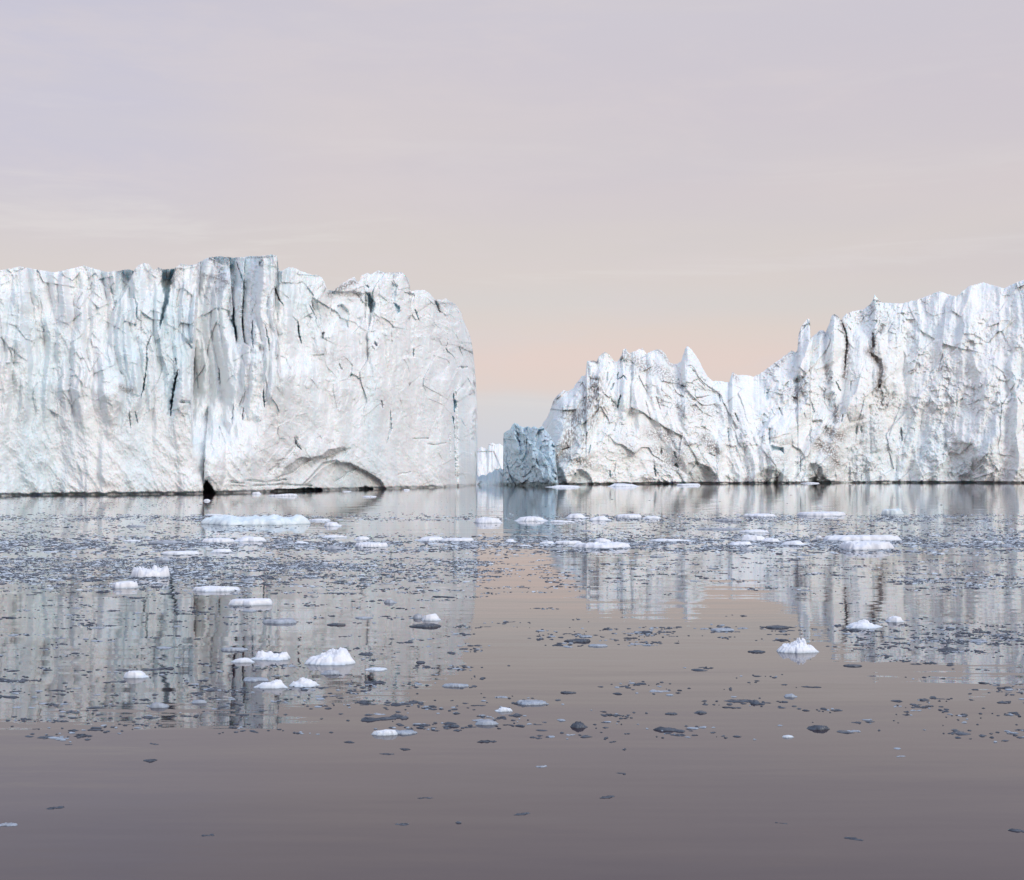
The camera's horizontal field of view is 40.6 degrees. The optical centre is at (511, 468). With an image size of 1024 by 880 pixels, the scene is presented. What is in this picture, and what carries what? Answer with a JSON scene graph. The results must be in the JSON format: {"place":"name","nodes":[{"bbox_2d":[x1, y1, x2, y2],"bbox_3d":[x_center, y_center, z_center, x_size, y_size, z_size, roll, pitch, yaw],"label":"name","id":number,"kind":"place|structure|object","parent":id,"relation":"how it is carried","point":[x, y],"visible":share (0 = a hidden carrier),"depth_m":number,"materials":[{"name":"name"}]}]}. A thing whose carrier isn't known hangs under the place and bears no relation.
{"place":"outdoors","nodes":[
{"label":"outdoors","id":0,"kind":"place"},
{"bbox_2d":[0,483,1023,879],"bbox_3d":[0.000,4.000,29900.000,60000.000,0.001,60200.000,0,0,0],"label":"water","id":1,"kind":"structure","parent":0,"point":[322,801],"depth_m":24.03,"materials":[{"name":"grey liquid"}]},
{"bbox_2d":[0,822,16,825],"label":"ice chunk","id":2,"kind":"object","parent":1,"relation":"on","point":[9,824],"visible":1,"depth_m":15.49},
{"bbox_2d":[0,678,27,681],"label":"ice chunk","id":3,"kind":"object","parent":1,"relation":"on","point":[23,680],"visible":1,"depth_m":25.99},
{"bbox_2d":[115,669,133,670],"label":"ice chunk","id":4,"kind":"object","parent":1,"relation":"on","point":[123,670],"visible":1,"depth_m":27.35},
{"bbox_2d":[112,581,137,587],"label":"ice floe","id":5,"kind":"object","parent":1,"relation":"on","point":[126,584],"visible":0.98,"depth_m":46.14,"materials":[{"name":"ice"}]},
{"bbox_2d":[123,540,140,541],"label":"ice floe","id":6,"kind":"object","parent":1,"relation":"on","point":[131,540],"visible":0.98,"depth_m":75.45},
{"bbox_2d":[123,670,148,677],"bbox_3d":[-7.197,3.958,26.526,0.498,0.180,0.350,0,0,0],"label":"ice floe","id":7,"kind":"object","parent":1,"relation":"on","point":[135,674],"visible":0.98,"depth_m":26.39,"materials":[{"name":"ice"}]},
{"bbox_2d":[126,525,145,526],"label":"ice floe","id":8,"kind":"object","parent":1,"relation":"on","point":[135,526],"visible":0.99,"depth_m":94.59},
{"bbox_2d":[143,759,155,761],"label":"ice chunk","id":9,"kind":"object","parent":1,"relation":"on","point":[148,760],"visible":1,"depth_m":18.91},
{"bbox_2d":[131,565,169,577],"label":"ice floe","id":10,"kind":"object","parent":1,"relation":"on","point":[154,571],"visible":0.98,"depth_m":50.76,"materials":[{"name":"ice"}]},
{"bbox_2d":[142,716,159,718],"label":"ice chunk","id":11,"kind":"object","parent":1,"relation":"on","point":[151,717],"visible":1,"depth_m":22.16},
{"bbox_2d":[142,667,173,670],"bbox_3d":[-7.050,3.990,27.514,0.659,0.070,0.195,0,0,-25],"label":"ice chunk","id":12,"kind":"object","parent":1,"relation":"on","point":[157,669],"visible":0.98,"depth_m":27.47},
{"bbox_2d":[148,702,168,707],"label":"ice floe","id":13,"kind":"object","parent":1,"relation":"on","point":[157,705],"visible":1,"depth_m":23.12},
{"bbox_2d":[155,558,171,560],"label":"ice floe","id":14,"kind":"object","parent":1,"relation":"on","point":[163,559],"visible":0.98,"depth_m":59.85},
{"bbox_2d":[156,646,171,648],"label":"ice floe","id":15,"kind":"object","parent":1,"relation":"on","point":[162,647],"visible":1,"depth_m":30.71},
{"bbox_2d":[149,540,183,543],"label":"ice floe","id":16,"kind":"object","parent":1,"relation":"on","point":[163,541],"visible":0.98,"depth_m":73.72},
{"bbox_2d":[161,551,198,554],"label":"ice floe","id":17,"kind":"object","parent":1,"relation":"on","point":[180,553],"visible":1,"depth_m":63.98,"materials":[{"name":"ice"}]},
{"bbox_2d":[191,700,206,702],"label":"ice floe","id":18,"kind":"object","parent":1,"relation":"on","point":[198,701],"visible":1,"depth_m":23.56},
{"bbox_2d":[205,514,221,515],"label":"ice floe","id":19,"kind":"object","parent":1,"relation":"on","point":[213,514],"visible":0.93,"depth_m":116.56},
{"bbox_2d":[193,586,240,591],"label":"ice floe","id":20,"kind":"object","parent":1,"relation":"on","point":[213,588],"visible":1,"depth_m":44.97,"materials":[{"name":"ice"}]},
{"bbox_2d":[202,538,234,542],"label":"ice floe","id":21,"kind":"object","parent":1,"relation":"on","point":[218,540],"visible":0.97,"depth_m":74.42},
{"bbox_2d":[211,549,231,552],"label":"ice floe","id":22,"kind":"object","parent":1,"relation":"on","point":[222,550],"visible":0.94,"depth_m":65.66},
{"bbox_2d":[220,647,247,650],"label":"ice floe","id":23,"kind":"object","parent":1,"relation":"on","point":[233,649],"visible":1,"depth_m":30.32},
{"bbox_2d":[0,254,476,495],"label":"iceberg","id":24,"kind":"object","parent":1,"relation":"on","point":[222,374],"visible":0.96,"depth_m":233.07,"materials":[{"name":"ice"}]},
{"bbox_2d":[232,658,253,662],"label":"ice floe","id":25,"kind":"object","parent":1,"relation":"on","point":[243,660],"visible":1,"depth_m":28.49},
{"bbox_2d":[228,598,272,605],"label":"ice floe","id":26,"kind":"object","parent":1,"relation":"on","point":[256,601],"visible":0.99,"depth_m":40.43,"materials":[{"name":"ice"}]},
{"bbox_2d":[234,536,266,541],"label":"ice floe","id":27,"kind":"object","parent":1,"relation":"on","point":[249,539],"visible":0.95,"depth_m":75.56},
{"bbox_2d":[200,514,309,524],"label":"ice floe","id":28,"kind":"object","parent":1,"relation":"on","point":[272,519],"visible":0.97,"depth_m":98.30,"materials":[{"name":"ice"}]},
{"bbox_2d":[243,677,268,681],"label":"ice floe","id":29,"kind":"object","parent":1,"relation":"on","point":[254,679],"visible":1,"depth_m":26.04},
{"bbox_2d":[251,650,289,660],"bbox_3d":[-5.066,3.937,29.015,0.823,0.245,0.495,0,0,0],"label":"ice floe","id":30,"kind":"object","parent":1,"relation":"on","point":[263,655],"visible":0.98,"depth_m":28.92,"materials":[{"name":"ice"}]},
{"bbox_2d":[253,679,287,688],"bbox_3d":[-4.401,3.950,25.286,0.640,0.193,0.336,0,0,0],"label":"ice floe","id":31,"kind":"object","parent":1,"relation":"on","point":[275,683],"visible":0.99,"depth_m":25.19,"materials":[{"name":"ice"}]},
{"bbox_2d":[263,618,296,623],"bbox_3d":[-6.031,3.964,35.882,0.854,0.133,0.622,0,0,-19],"label":"ice floe","id":32,"kind":"object","parent":1,"relation":"on","point":[282,620],"visible":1,"depth_m":35.74,"materials":[{"name":"ice"}]},
{"bbox_2d":[269,494,297,495],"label":"ice floe","id":33,"kind":"object","parent":1,"relation":"on","point":[284,495],"visible":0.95,"depth_m":197.94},
{"bbox_2d":[289,677,318,686],"bbox_3d":[-3.816,3.945,25.440,0.570,0.204,0.321,0,0,0],"label":"ice floe","id":34,"kind":"object","parent":1,"relation":"on","point":[303,682],"visible":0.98,"depth_m":25.36,"materials":[{"name":"ice"}]},
{"bbox_2d":[309,519,330,520],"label":"ice floe","id":35,"kind":"object","parent":1,"relation":"on","point":[319,520],"visible":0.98,"depth_m":105.13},
{"bbox_2d":[304,647,354,664],"bbox_3d":[-3.733,3.889,28.443,1.049,0.415,0.735,0,0,0],"label":"ice floe","id":36,"kind":"object","parent":1,"relation":"on","point":[339,656],"visible":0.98,"depth_m":28.24,"materials":[{"name":"ice"}]},
{"bbox_2d":[321,670,339,674],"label":"ice floe","id":37,"kind":"object","parent":1,"relation":"on","point":[329,672],"visible":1,"depth_m":26.84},
{"bbox_2d":[324,522,341,525],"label":"ice floe","id":38,"kind":"object","parent":1,"relation":"on","point":[332,524],"visible":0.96,"depth_m":95.25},
{"bbox_2d":[324,546,343,549],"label":"ice floe","id":39,"kind":"object","parent":1,"relation":"on","point":[332,547],"visible":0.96,"depth_m":68.11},
{"bbox_2d":[324,535,346,537],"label":"ice floe","id":40,"kind":"object","parent":1,"relation":"on","point":[333,536],"visible":0.98,"depth_m":79.64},
{"bbox_2d":[327,623,345,624],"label":"ice floe","id":41,"kind":"object","parent":1,"relation":"on","point":[336,624],"visible":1,"depth_m":35.25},
{"bbox_2d":[354,536,369,539],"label":"ice floe","id":42,"kind":"object","parent":1,"relation":"on","point":[362,538],"visible":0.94,"depth_m":77.05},
{"bbox_2d":[357,701,370,703],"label":"ice chunk","id":43,"kind":"object","parent":1,"relation":"on","point":[365,702],"visible":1,"depth_m":23.54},
{"bbox_2d":[355,616,372,618],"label":"ice floe","id":44,"kind":"object","parent":1,"relation":"on","point":[364,617],"visible":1,"depth_m":36.81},
{"bbox_2d":[358,652,372,654],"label":"ice chunk","id":45,"kind":"object","parent":1,"relation":"on","point":[367,653],"visible":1,"depth_m":29.68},
{"bbox_2d":[355,542,387,546],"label":"ice floe","id":46,"kind":"object","parent":1,"relation":"on","point":[369,544],"visible":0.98,"depth_m":70.01,"materials":[{"name":"ice"}]},
{"bbox_2d":[364,680,382,683],"bbox_3d":[-2.560,3.990,25.818,0.414,0.058,0.283,0,0,-8],"label":"ice chunk","id":47,"kind":"object","parent":1,"relation":"on","point":[372,682],"visible":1,"depth_m":25.80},
{"bbox_2d":[365,667,386,670],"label":"ice floe","id":48,"kind":"object","parent":1,"relation":"on","point":[376,669],"visible":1,"depth_m":27.39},
{"bbox_2d":[361,713,407,720],"bbox_3d":[-2.060,3.986,22.129,0.802,0.079,0.357,0,0,-19],"label":"ice chunk","id":49,"kind":"object","parent":1,"relation":"on","point":[395,716],"visible":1,"depth_m":22.07,"materials":[{"name":"ice"}]},
{"bbox_2d":[371,729,397,735],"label":"ice floe","id":50,"kind":"object","parent":1,"relation":"on","point":[386,732],"visible":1,"depth_m":20.73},
{"bbox_2d":[384,599,396,602],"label":"ice floe","id":51,"kind":"object","parent":1,"relation":"on","point":[389,601],"visible":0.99,"depth_m":41.08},
{"bbox_2d":[396,730,416,734],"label":"ice floe","id":52,"kind":"object","parent":1,"relation":"on","point":[404,732],"visible":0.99,"depth_m":20.84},
{"bbox_2d":[390,700,423,705],"bbox_3d":[-1.810,3.990,23.530,0.611,0.056,0.306,0,0,-26],"label":"ice chunk","id":53,"kind":"object","parent":1,"relation":"on","point":[411,702],"visible":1,"depth_m":23.46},
{"bbox_2d":[413,614,422,618],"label":"ice floe","id":54,"kind":"object","parent":1,"relation":"on","point":[417,616],"visible":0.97,"depth_m":36.81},
{"bbox_2d":[409,623,440,626],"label":"ice floe","id":55,"kind":"object","parent":1,"relation":"on","point":[426,625],"visible":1,"depth_m":34.88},
{"bbox_2d":[416,536,442,540],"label":"ice floe","id":56,"kind":"object","parent":1,"relation":"on","point":[430,538],"visible":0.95,"depth_m":76.16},
{"bbox_2d":[421,613,440,620],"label":"ice floe","id":57,"kind":"object","parent":1,"relation":"on","point":[432,617],"visible":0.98,"depth_m":36.32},
{"bbox_2d":[442,683,468,686],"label":"ice floe","id":58,"kind":"object","parent":1,"relation":"on","point":[455,685],"visible":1,"depth_m":25.34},
{"bbox_2d":[440,538,473,541],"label":"ice floe","id":59,"kind":"object","parent":1,"relation":"on","point":[458,539],"visible":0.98,"depth_m":75.63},
{"bbox_2d":[475,719,497,724],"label":"ice floe","id":60,"kind":"object","parent":1,"relation":"on","point":[486,722],"visible":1,"depth_m":21.58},
{"bbox_2d":[478,740,496,741],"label":"ice chunk","id":61,"kind":"object","parent":1,"relation":"on","point":[486,741],"visible":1,"depth_m":20.23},
{"bbox_2d":[474,517,501,522],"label":"ice floe","id":62,"kind":"object","parent":1,"relation":"on","point":[486,520],"visible":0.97,"depth_m":100.86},
{"bbox_2d":[476,468,502,484],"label":"iceberg","id":63,"kind":"object","parent":1,"relation":"on","point":[494,477],"visible":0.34,"depth_m":338.30,"materials":[{"name":"ice"}]},
{"bbox_2d":[477,443,502,476],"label":"iceberg","id":64,"kind":"object","parent":1,"relation":"on","point":[490,458],"visible":0.26,"depth_m":528.92,"materials":[{"name":"ice"}]},
{"bbox_2d":[495,707,511,711],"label":"ice floe","id":65,"kind":"object","parent":1,"relation":"on","point":[503,709],"visible":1,"depth_m":22.75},
{"bbox_2d":[0,487,1023,822],"bbox_3d":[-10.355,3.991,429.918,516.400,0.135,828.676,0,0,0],"label":"brash ice","id":66,"kind":"structure","parent":1,"relation":"on","point":[274,565],"depth_m":57.31,"materials":[{"name":"ice"}]},
{"bbox_2d":[503,423,557,485],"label":"iceberg","id":67,"kind":"object","parent":1,"relation":"on","point":[529,457],"visible":0.92,"depth_m":318.91,"materials":[{"name":"ice"}]},
{"bbox_2d":[514,516,547,520],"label":"ice floe","id":68,"kind":"object","parent":1,"relation":"on","point":[530,518],"visible":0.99,"depth_m":104.62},
{"bbox_2d":[517,699,546,704],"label":"ice floe","id":69,"kind":"object","parent":1,"relation":"on","point":[532,702],"visible":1,"depth_m":23.46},
{"bbox_2d":[539,541,554,543],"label":"ice floe","id":70,"kind":"object","parent":1,"relation":"on","point":[548,542],"visible":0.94,"depth_m":73.10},
{"bbox_2d":[550,520,573,522],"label":"ice floe","id":71,"kind":"object","parent":1,"relation":"on","point":[560,521],"visible":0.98,"depth_m":101.93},
{"bbox_2d":[550,485,578,486],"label":"ice floe","id":72,"kind":"object","parent":1,"relation":"on","point":[564,486],"visible":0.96,"depth_m":290.59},
{"bbox_2d":[555,541,581,543],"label":"ice floe","id":73,"kind":"object","parent":1,"relation":"on","point":[565,542],"visible":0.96,"depth_m":72.76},
{"bbox_2d":[565,638,589,641],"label":"ice floe","id":74,"kind":"object","parent":1,"relation":"on","point":[577,640],"visible":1,"depth_m":31.88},
{"bbox_2d":[566,513,588,517],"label":"ice floe","id":75,"kind":"object","parent":1,"relation":"on","point":[577,515],"visible":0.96,"depth_m":110.50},
{"bbox_2d":[570,721,586,727],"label":"ice floe","id":76,"kind":"object","parent":1,"relation":"on","point":[578,724],"visible":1,"depth_m":21.34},
{"bbox_2d":[588,644,606,646],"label":"ice floe","id":77,"kind":"object","parent":1,"relation":"on","point":[598,645],"visible":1,"depth_m":31.07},
{"bbox_2d":[589,516,610,520],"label":"ice floe","id":78,"kind":"object","parent":1,"relation":"on","point":[601,518],"visible":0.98,"depth_m":105.65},
{"bbox_2d":[572,541,629,548],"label":"ice floe","id":79,"kind":"object","parent":1,"relation":"on","point":[605,545],"visible":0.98,"depth_m":69.39,"materials":[{"name":"ice"}]},
{"bbox_2d":[594,538,610,541],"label":"ice floe","id":80,"kind":"object","parent":1,"relation":"on","point":[601,540],"visible":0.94,"depth_m":74.59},
{"bbox_2d":[610,483,636,486],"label":"ice floe","id":81,"kind":"object","parent":1,"relation":"on","point":[622,485],"visible":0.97,"depth_m":301.60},
{"bbox_2d":[615,514,641,517],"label":"ice floe","id":82,"kind":"object","parent":1,"relation":"on","point":[629,516],"visible":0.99,"depth_m":111.42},
{"bbox_2d":[642,516,660,518],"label":"ice floe","id":83,"kind":"object","parent":1,"relation":"on","point":[652,517],"visible":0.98,"depth_m":109.21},
{"bbox_2d":[649,689,668,691],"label":"ice chunk","id":84,"kind":"object","parent":1,"relation":"on","point":[652,690],"visible":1,"depth_m":24.77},
{"bbox_2d":[653,726,684,731],"bbox_3d":[2.411,3.990,21.129,0.500,0.082,0.200,0,0,23],"label":"ice chunk","id":85,"kind":"object","parent":1,"relation":"on","point":[660,728],"visible":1,"depth_m":21.08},
{"bbox_2d":[650,539,689,541],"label":"ice floe","id":86,"kind":"object","parent":1,"relation":"on","point":[669,540],"visible":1,"depth_m":75.70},
{"bbox_2d":[676,483,700,485],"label":"ice floe","id":87,"kind":"object","parent":1,"relation":"on","point":[690,484],"visible":0.98,"depth_m":317.78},
{"bbox_2d":[694,710,706,713],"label":"ice floe","id":88,"kind":"object","parent":1,"relation":"on","point":[701,712],"visible":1,"depth_m":22.58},
{"bbox_2d":[698,528,739,529],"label":"ice floe","id":89,"kind":"object","parent":1,"relation":"on","point":[718,528],"visible":0.98,"depth_m":89.97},
{"bbox_2d":[710,628,733,630],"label":"ice floe","id":90,"kind":"object","parent":1,"relation":"on","point":[721,629],"visible":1,"depth_m":34.06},
{"bbox_2d":[715,519,741,520],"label":"ice floe","id":91,"kind":"object","parent":1,"relation":"on","point":[728,520],"visible":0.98,"depth_m":104.52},
{"bbox_2d":[730,541,751,544],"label":"ice floe","id":92,"kind":"object","parent":1,"relation":"on","point":[741,543],"visible":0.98,"depth_m":72.05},
{"bbox_2d":[725,699,759,703],"bbox_3d":[3.987,3.989,23.722,0.658,0.093,0.370,0,0,36],"label":"ice chunk","id":93,"kind":"object","parent":1,"relation":"on","point":[754,701],"visible":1,"depth_m":23.69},
{"bbox_2d":[739,547,751,549],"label":"ice floe","id":94,"kind":"object","parent":1,"relation":"on","point":[743,548],"visible":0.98,"depth_m":67.31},
{"bbox_2d":[741,535,764,540],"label":"ice floe","id":95,"kind":"object","parent":1,"relation":"on","point":[752,538],"visible":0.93,"depth_m":76.23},
{"bbox_2d":[740,529,769,532],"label":"ice floe","id":96,"kind":"object","parent":1,"relation":"on","point":[755,531],"visible":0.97,"depth_m":85.93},
{"bbox_2d":[748,650,764,652],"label":"ice floe","id":97,"kind":"object","parent":1,"relation":"on","point":[757,651],"visible":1,"depth_m":30.04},
{"bbox_2d":[744,513,776,516],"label":"ice floe","id":98,"kind":"object","parent":1,"relation":"on","point":[761,515],"visible":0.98,"depth_m":113.99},
{"bbox_2d":[762,538,781,541],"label":"ice floe","id":99,"kind":"object","parent":1,"relation":"on","point":[770,540],"visible":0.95,"depth_m":74.99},
{"bbox_2d":[766,625,788,627],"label":"ice floe","id":100,"kind":"object","parent":1,"relation":"on","point":[776,626],"visible":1,"depth_m":34.62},
{"bbox_2d":[542,280,1023,483],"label":"iceberg","id":101,"kind":"object","parent":1,"relation":"on","point":[928,389],"visible":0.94,"depth_m":378.70,"materials":[{"name":"ice"}]},
{"bbox_2d":[784,694,796,696],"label":"ice floe","id":102,"kind":"object","parent":1,"relation":"on","point":[789,695],"visible":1,"depth_m":24.18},
{"bbox_2d":[781,540,808,544],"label":"ice floe","id":103,"kind":"object","parent":1,"relation":"on","point":[795,542],"visible":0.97,"depth_m":72.08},
{"bbox_2d":[777,637,818,652],"bbox_3d":[6.235,3.891,30.236,0.928,0.390,0.672,0,0,0],"label":"ice floe","id":104,"kind":"object","parent":1,"relation":"on","point":[798,645],"visible":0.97,"depth_m":30.04,"materials":[{"name":"ice"}]},
{"bbox_2d":[806,725,828,729],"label":"ice floe","id":105,"kind":"object","parent":1,"relation":"on","point":[817,727],"visible":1,"depth_m":21.18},
{"bbox_2d":[797,511,845,515],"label":"ice floe","id":106,"kind":"object","parent":1,"relation":"on","point":[825,513],"visible":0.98,"depth_m":115.97,"materials":[{"name":"ice"}]},
{"bbox_2d":[842,628,861,630],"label":"ice chunk","id":107,"kind":"object","parent":1,"relation":"on","point":[852,629],"visible":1,"depth_m":34.04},
{"bbox_2d":[843,664,861,666],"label":"ice floe","id":108,"kind":"object","parent":1,"relation":"on","point":[852,665],"visible":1,"depth_m":27.91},
{"bbox_2d":[845,837,862,840],"bbox_3d":[3.691,3.998,14.939,0.219,0.018,0.092,0,0,34],"label":"ice chunk","id":109,"kind":"object","parent":1,"relation":"on","point":[853,838],"visible":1,"depth_m":14.93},
{"bbox_2d":[823,535,901,540],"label":"ice floe","id":110,"kind":"object","parent":1,"relation":"on","point":[863,537],"visible":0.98,"depth_m":76.35,"materials":[{"name":"ice"}]},
{"bbox_2d":[846,619,881,628],"bbox_3d":[8.851,3.926,34.793,0.888,0.270,0.645,0,0,19],"label":"ice floe","id":111,"kind":"object","parent":1,"relation":"on","point":[863,624],"visible":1,"depth_m":34.66,"materials":[{"name":"ice"}]},
{"bbox_2d":[839,540,893,549],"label":"ice floe","id":112,"kind":"object","parent":1,"relation":"on","point":[862,545],"visible":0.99,"depth_m":67.94,"materials":[{"name":"ice"}]},
{"bbox_2d":[881,508,903,514],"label":"ice floe","id":113,"kind":"object","parent":1,"relation":"on","point":[898,511],"visible":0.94,"depth_m":119.07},
{"bbox_2d":[886,616,904,621],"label":"ice floe","id":114,"kind":"object","parent":1,"relation":"on","point":[894,619],"visible":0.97,"depth_m":35.97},
{"bbox_2d":[939,647,958,651],"bbox_3d":[9.574,3.988,30.475,0.405,0.079,0.662,0,0,43],"label":"ice chunk","id":115,"kind":"object","parent":1,"relation":"on","point":[944,649],"visible":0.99,"depth_m":30.45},
{"bbox_2d":[1008,828,1023,831],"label":"ice chunk","id":116,"kind":"object","parent":1,"relation":"on","point":[1016,830],"visible":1,"depth_m":15.25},
{"bbox_2d":[0,0,1023,449],"label":"sky","id":117,"kind":"structure","parent":0,"point":[583,180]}
]}

